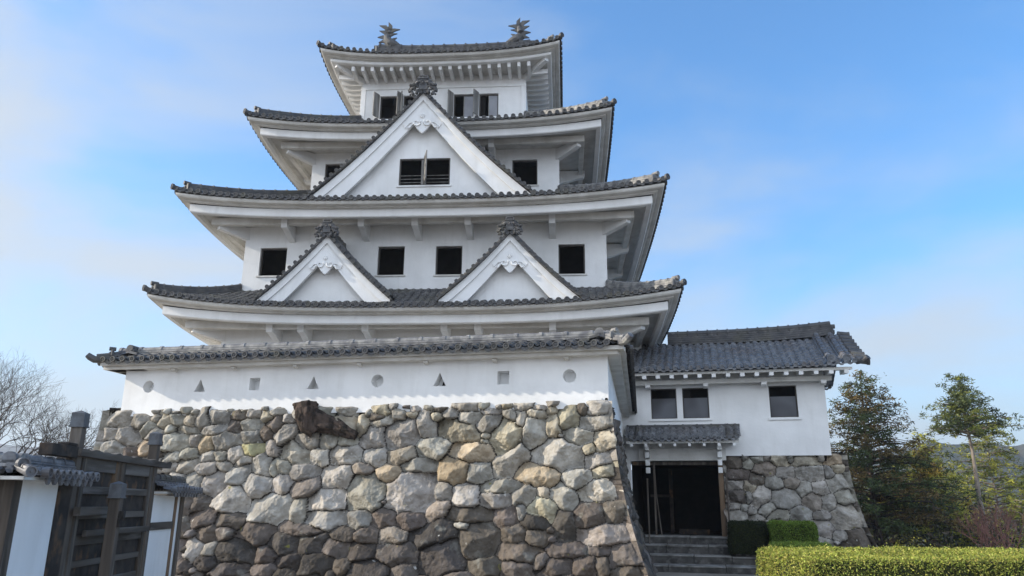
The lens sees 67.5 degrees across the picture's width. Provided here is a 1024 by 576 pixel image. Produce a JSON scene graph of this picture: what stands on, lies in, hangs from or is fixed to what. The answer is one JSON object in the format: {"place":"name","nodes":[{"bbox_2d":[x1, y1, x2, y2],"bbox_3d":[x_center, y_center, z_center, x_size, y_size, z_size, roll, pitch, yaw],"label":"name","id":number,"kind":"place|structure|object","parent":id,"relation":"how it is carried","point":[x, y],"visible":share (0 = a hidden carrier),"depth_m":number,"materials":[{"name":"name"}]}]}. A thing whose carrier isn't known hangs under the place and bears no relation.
{"place":"outdoors","nodes":[
{"label":"outdoors","id":0,"kind":"place"},
{"bbox_2d":[0,451,99,575],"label":"tiled wall","id":1,"kind":"structure","parent":0,"point":[35,493],"depth_m":8.64,"materials":[{"name":"white paint"}]},
{"bbox_2d":[0,444,915,488],"bbox_3d":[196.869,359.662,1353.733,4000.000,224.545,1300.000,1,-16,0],"label":"hills","id":2,"kind":"structure","parent":0,"point":[3,449],"depth_m":1509.72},
{"bbox_2d":[0,0,1023,469],"label":"sky","id":3,"kind":"structure","parent":0,"point":[857,166],"materials":[{"name":"blue"}]},
{"bbox_2d":[656,546,893,575],"bbox_3d":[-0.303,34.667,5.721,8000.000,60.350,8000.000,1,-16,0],"label":"ground","id":4,"kind":"structure","parent":0,"point":[680,574],"depth_m":23.35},
{"bbox_2d":[0,350,66,447],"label":"bare tree","id":5,"kind":"object","parent":4,"relation":"on","point":[5,408],"visible":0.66,"depth_m":40.06,"materials":[{"name":"brown plant"}]},
{"bbox_2d":[0,351,116,458],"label":"bare tree","id":6,"kind":"object","parent":4,"relation":"on","point":[46,436],"visible":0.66,"depth_m":37.01,"materials":[{"name":"brown plant"}]},
{"bbox_2d":[27,408,96,457],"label":"bare tree","id":7,"kind":"object","parent":4,"relation":"on","point":[61,435],"visible":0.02,"depth_m":41.94,"materials":[{"name":"brown plant"}]},
{"bbox_2d":[38,410,171,575],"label":"wooden gate","id":8,"kind":"structure","parent":4,"relation":"on","point":[84,533],"depth_m":10.51,"materials":[{"name":"grey wood"}]},
{"bbox_2d":[98,481,126,575],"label":"gate support post","id":9,"kind":"object","parent":4,"relation":"on","point":[116,514],"visible":1,"depth_m":9.96,"materials":[{"name":"grey wood"}]},
{"bbox_2d":[144,474,202,575],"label":"tiled wall","id":10,"kind":"structure","parent":4,"relation":"on","point":[164,535],"depth_m":13.04,"materials":[{"name":"white paint"}]},
{"bbox_2d":[93,398,657,575],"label":"stone rampart","id":11,"kind":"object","parent":4,"relation":"on","point":[485,489],"visible":0.81,"depth_m":16.72,"materials":[{"name":"grey stone"}]},
{"bbox_2d":[292,400,358,439],"bbox_3d":[-4.292,3.046,17.630,1.609,0.900,0.675,-3,-16,12],"label":"tree stump","id":12,"kind":"object","parent":11,"relation":"on","point":[311,418],"visible":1,"depth_m":17.48,"materials":[{"name":"brown plant"}]},
{"bbox_2d":[85,327,636,435],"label":"parapet wall","id":13,"kind":"structure","parent":11,"relation":"on","point":[564,368],"depth_m":17.88,"materials":[{"name":"white paint"}]},
{"bbox_2d":[142,18,686,436],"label":"castle keep","id":14,"kind":"structure","parent":11,"relation":"on","point":[465,189],"depth_m":29.07,"materials":[{"name":"white paint"}]},
{"bbox_2d":[256,249,286,276],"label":"window","id":15,"kind":"structure","parent":14,"relation":"in","point":[273,261],"depth_m":31.49,"materials":[{"name":"paint"}]},
{"bbox_2d":[325,165,340,177],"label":"window","id":16,"kind":"structure","parent":14,"relation":"in","point":[329,168],"depth_m":34.07,"materials":[{"name":"paint"}]},
{"bbox_2d":[374,247,404,276],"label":"window","id":17,"kind":"structure","parent":14,"relation":"in","point":[390,259],"depth_m":31.15,"materials":[{"name":"paint"}]},
{"bbox_2d":[372,91,413,118],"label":"window","id":18,"kind":"structure","parent":14,"relation":"in","point":[387,103],"depth_m":35.29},
{"bbox_2d":[393,91,412,116],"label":"window","id":19,"kind":"structure","parent":14,"relation":"in","point":[396,108],"depth_m":34.96,"materials":[{"name":"grey wood"}]},
{"bbox_2d":[433,247,461,275],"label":"window","id":20,"kind":"structure","parent":14,"relation":"in","point":[448,259],"depth_m":30.98,"materials":[{"name":"paint"}]},
{"bbox_2d":[447,89,487,116],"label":"window","id":21,"kind":"structure","parent":14,"relation":"in","point":[463,104],"depth_m":34.98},
{"bbox_2d":[473,89,497,116],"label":"window","id":22,"kind":"structure","parent":14,"relation":"in","point":[492,99],"depth_m":34.77,"materials":[{"name":"wood"}]},
{"bbox_2d":[512,160,538,185],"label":"window","id":23,"kind":"structure","parent":14,"relation":"in","point":[526,170],"depth_m":33.72,"materials":[{"name":"paint"}]},
{"bbox_2d":[558,245,586,275],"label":"window","id":24,"kind":"structure","parent":14,"relation":"in","point":[571,257],"depth_m":30.65,"materials":[{"name":"paint"}]},
{"bbox_2d":[644,534,759,574],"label":"stone steps","id":25,"kind":"structure","parent":4,"relation":"on","point":[690,554],"depth_m":24.93,"materials":[{"name":"grey stone"}]},
{"bbox_2d":[646,478,650,543],"bbox_3d":[4.705,7.696,26.433,0.074,2.200,0.074,3,-16,-8],"label":"handrail post","id":26,"kind":"object","parent":25,"relation":"on","point":[648,511],"visible":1,"depth_m":26.41,"materials":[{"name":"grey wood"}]},
{"bbox_2d":[655,475,662,534],"bbox_3d":[5.194,7.572,27.276,0.057,2.334,0.278,12,-19,-35],"label":"leaning pole","id":27,"kind":"object","parent":25,"relation":"on","point":[658,507],"visible":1,"depth_m":27.18,"materials":[{"name":"grey wood"}]},
{"bbox_2d":[736,554,757,556],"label":"terrace","id":28,"kind":"structure","parent":4,"relation":"on","point":[743,555],"depth_m":24.47,"materials":[{"name":"stone"}]},
{"bbox_2d":[727,519,768,554],"bbox_3d":[7.655,8.043,24.870,1.378,1.145,1.206,-3,-16,13],"label":"clipped hedge","id":29,"kind":"object","parent":28,"relation":"on","point":[747,537],"visible":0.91,"depth_m":24.43,"materials":[{"name":"green plant"}]},
{"bbox_2d":[767,518,818,542],"bbox_3d":[8.905,7.913,24.376,1.559,1.140,1.712,-3,-16,13],"label":"clipped hedge","id":30,"kind":"object","parent":28,"relation":"on","point":[793,530],"visible":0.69,"depth_m":23.78,"materials":[{"name":"green plant"}]},
{"bbox_2d":[722,452,877,548],"bbox_3d":[10.284,8.186,27.691,5.288,4.200,5.617,-3,-16,13],"label":"turret stone base","id":31,"kind":"object","parent":4,"relation":"on","point":[819,490],"visible":0.6,"depth_m":26.22,"materials":[{"name":"grey stone"}]},
{"bbox_2d":[622,321,870,536],"bbox_3d":[8.096,5.440,29.109,9.560,8.222,6.430,-3,-16,13],"label":"gate turret","id":32,"kind":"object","parent":31,"relation":"on","point":[708,401],"visible":0.88,"depth_m":27.75,"materials":[{"name":"white paint"}]},
{"bbox_2d":[651,389,690,418],"bbox_3d":[5.695,4.434,28.605,1.930,2.000,0.920,-3,-16,13],"label":"window","id":33,"kind":"structure","parent":32,"relation":"in","point":[662,407],"depth_m":28.22,"materials":[{"name":"grey glass"}]},
{"bbox_2d":[668,388,709,417],"bbox_3d":[6.802,4.368,28.340,1.930,2.000,0.920,-3,-16,13],"label":"window","id":34,"kind":"structure","parent":32,"relation":"in","point":[697,406],"depth_m":27.98,"materials":[{"name":"grey glass"}]},
{"bbox_2d":[768,386,798,416],"bbox_3d":[9.739,4.203,27.633,1.940,2.020,0.920,-3,-16,13],"label":"window","id":35,"kind":"structure","parent":32,"relation":"in","point":[782,399],"depth_m":27.27,"materials":[{"name":"grey glass"}]},
{"bbox_2d":[768,540,832,547],"bbox_3d":[7.943,7.537,21.055,1.734,1.224,1.485,-3,-16,13],"label":"clipped hedge","id":36,"kind":"object","parent":4,"relation":"on","point":[796,544],"visible":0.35,"depth_m":20.85,"materials":[{"name":"green plant"}]},
{"bbox_2d":[755,541,1023,575],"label":"clipped hedge","id":37,"kind":"object","parent":4,"relation":"on","point":[896,560],"visible":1,"depth_m":11.84,"materials":[{"name":"green plant"}]},
{"bbox_2d":[860,472,919,544],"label":"conifer tree","id":38,"kind":"object","parent":4,"relation":"on","point":[878,503],"visible":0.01,"depth_m":55.78,"materials":[{"name":"green plant"}]},
{"bbox_2d":[827,369,979,546],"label":"cedar tree","id":39,"kind":"object","parent":4,"relation":"on","point":[867,454],"visible":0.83,"depth_m":41.61,"materials":[{"name":"green plant"}]},
{"bbox_2d":[874,445,999,547],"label":"cedar tree","id":40,"kind":"object","parent":4,"relation":"on","point":[931,476],"visible":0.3,"depth_m":43.23,"materials":[{"name":"green plant"}]},
{"bbox_2d":[856,484,1023,549],"bbox_3d":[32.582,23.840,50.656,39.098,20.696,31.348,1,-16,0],"label":"undergrowth","id":41,"kind":"object","parent":4,"relation":"on","point":[922,537],"visible":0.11,"depth_m":40.97,"materials":[{"name":"green plant"}]},
{"bbox_2d":[888,431,1001,548],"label":"conifer tree","id":42,"kind":"object","parent":4,"relation":"on","point":[937,457],"visible":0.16,"depth_m":46.24,"materials":[{"name":"green plant"}]},
{"bbox_2d":[909,373,1023,541],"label":"conifer tree","id":43,"kind":"object","parent":4,"relation":"on","point":[961,403],"visible":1,"depth_m":45.21,"materials":[{"name":"green plant"}]},
{"bbox_2d":[944,422,1023,548],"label":"conifer tree","id":44,"kind":"object","parent":4,"relation":"on","point":[989,471],"visible":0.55,"depth_m":47.37,"materials":[{"name":"green plant"}]},
{"bbox_2d":[946,470,1023,548],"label":"conifer tree","id":45,"kind":"object","parent":4,"relation":"on","point":[970,493],"visible":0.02,"depth_m":58.57,"materials":[{"name":"green plant"}]},
{"bbox_2d":[955,505,1016,547],"bbox_3d":[20.737,10.691,33.497,2.403,2.372,3.033,-13,-21,39],"label":"bare shrub","id":46,"kind":"object","parent":4,"relation":"on","point":[983,538],"visible":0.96,"depth_m":33.67,"materials":[{"name":"brown plant"}]},
{"bbox_2d":[964,501,1023,548],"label":"bare shrub","id":47,"kind":"object","parent":4,"relation":"on","point":[1004,537],"visible":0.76,"depth_m":34.69,"materials":[{"name":"brown plant"}]},
{"bbox_2d":[1000,460,1023,546],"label":"conifer tree","id":48,"kind":"object","parent":4,"relation":"on","point":[1020,493],"visible":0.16,"depth_m":49.63,"materials":[{"name":"green plant"}]},
{"bbox_2d":[632,441,1023,545],"bbox_3d":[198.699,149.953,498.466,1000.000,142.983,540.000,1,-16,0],"label":"hills","id":49,"kind":"structure","parent":0,"point":[1020,448],"depth_m":478.54,"materials":[{"name":"green plant"}]}
]}

